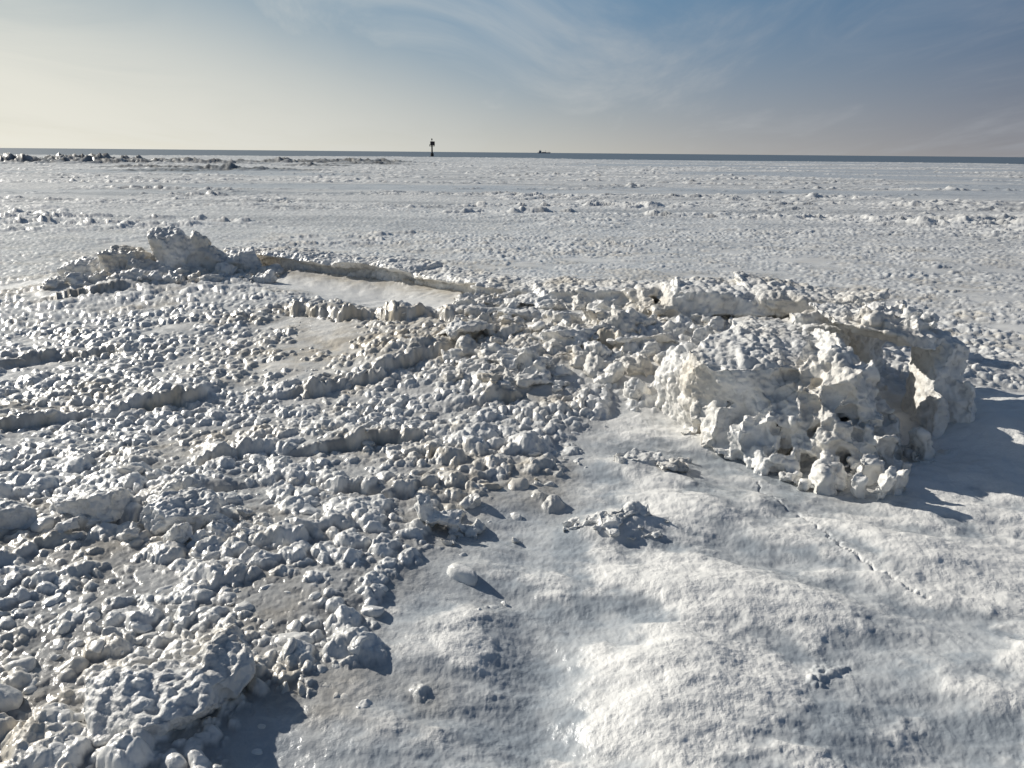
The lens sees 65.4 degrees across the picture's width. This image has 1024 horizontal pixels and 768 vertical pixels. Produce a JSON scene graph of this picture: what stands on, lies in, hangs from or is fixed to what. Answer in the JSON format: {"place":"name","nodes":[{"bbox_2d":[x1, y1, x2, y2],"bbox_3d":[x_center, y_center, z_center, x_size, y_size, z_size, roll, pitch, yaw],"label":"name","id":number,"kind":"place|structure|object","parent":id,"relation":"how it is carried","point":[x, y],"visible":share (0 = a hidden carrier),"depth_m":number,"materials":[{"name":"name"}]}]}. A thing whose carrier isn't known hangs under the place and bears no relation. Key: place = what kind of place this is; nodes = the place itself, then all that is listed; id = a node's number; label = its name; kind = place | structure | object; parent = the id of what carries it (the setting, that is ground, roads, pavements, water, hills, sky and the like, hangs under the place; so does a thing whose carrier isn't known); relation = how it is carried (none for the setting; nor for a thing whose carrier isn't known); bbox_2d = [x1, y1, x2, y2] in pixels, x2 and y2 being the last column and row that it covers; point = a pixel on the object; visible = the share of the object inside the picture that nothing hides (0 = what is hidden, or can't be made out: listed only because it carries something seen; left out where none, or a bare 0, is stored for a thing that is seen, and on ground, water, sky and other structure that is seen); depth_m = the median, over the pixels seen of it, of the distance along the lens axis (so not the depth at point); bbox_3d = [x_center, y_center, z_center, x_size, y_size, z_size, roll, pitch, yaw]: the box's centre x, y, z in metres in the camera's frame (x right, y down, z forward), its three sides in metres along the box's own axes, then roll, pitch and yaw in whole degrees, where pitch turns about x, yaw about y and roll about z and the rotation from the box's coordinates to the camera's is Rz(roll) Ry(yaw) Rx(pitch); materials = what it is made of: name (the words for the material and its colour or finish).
{"place":"outdoors","nodes":[
{"label":"outdoors","id":0,"kind":"place"},
{"bbox_2d":[0,152,1023,767],"bbox_3d":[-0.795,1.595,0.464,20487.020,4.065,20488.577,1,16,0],"label":"frozen bay ground","id":1,"kind":"structure","parent":0,"point":[738,614],"depth_m":5.24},
{"bbox_2d":[40,225,284,289],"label":"ice boulders","id":2,"kind":"object","parent":1,"relation":"on","point":[177,256],"visible":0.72,"depth_m":12.13,"materials":[{"name":"white ice"}]},
{"bbox_2d":[0,448,692,747],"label":"ice chunks","id":3,"kind":"object","parent":1,"relation":"on","point":[210,677],"visible":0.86,"depth_m":4.51,"materials":[{"name":"white ice"}]},
{"bbox_2d":[223,246,506,294],"bbox_3d":[-2.319,-1.695,12.165,5.821,0.533,1.058,11,19,33],"label":"lifted ice sheet","id":4,"kind":"object","parent":1,"relation":"on","point":[432,273],"visible":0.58,"depth_m":11.89,"materials":[{"name":"white ice"}]},
{"bbox_2d":[429,138,434,155],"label":"channel marker","id":5,"kind":"object","parent":1,"relation":"on","point":[432,143],"visible":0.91,"depth_m":402.52,"materials":[{"name":"black metal"}]},
{"bbox_2d":[0,297,971,767],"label":"ice rubble","id":6,"kind":"object","parent":1,"relation":"on","point":[10,697],"visible":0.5,"depth_m":4.08,"materials":[{"name":"white ice"}]},
{"bbox_2d":[437,271,890,399],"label":"ice pressure ridge","id":7,"kind":"structure","parent":1,"relation":"on","point":[710,301],"depth_m":8.25,"materials":[{"name":"white ice"}]},
{"bbox_2d":[653,300,976,499],"bbox_3d":[2.566,-0.064,6.457,2.455,1.185,2.252,-11,20,-36],"label":"ice heap","id":8,"kind":"object","parent":1,"relation":"on","point":[762,396],"visible":0.91,"depth_m":5.98,"materials":[{"name":"white ice"}]},
{"bbox_2d":[0,148,1023,163],"bbox_3d":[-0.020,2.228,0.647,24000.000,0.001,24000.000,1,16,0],"label":"sea","id":9,"kind":"structure","parent":0,"point":[619,156],"depth_m":625.93,"materials":[{"name":"liquid"}]},
{"bbox_2d":[0,0,1023,156],"label":"sky","id":10,"kind":"structure","parent":0,"point":[731,77],"materials":[{"name":"blue"}]}
]}

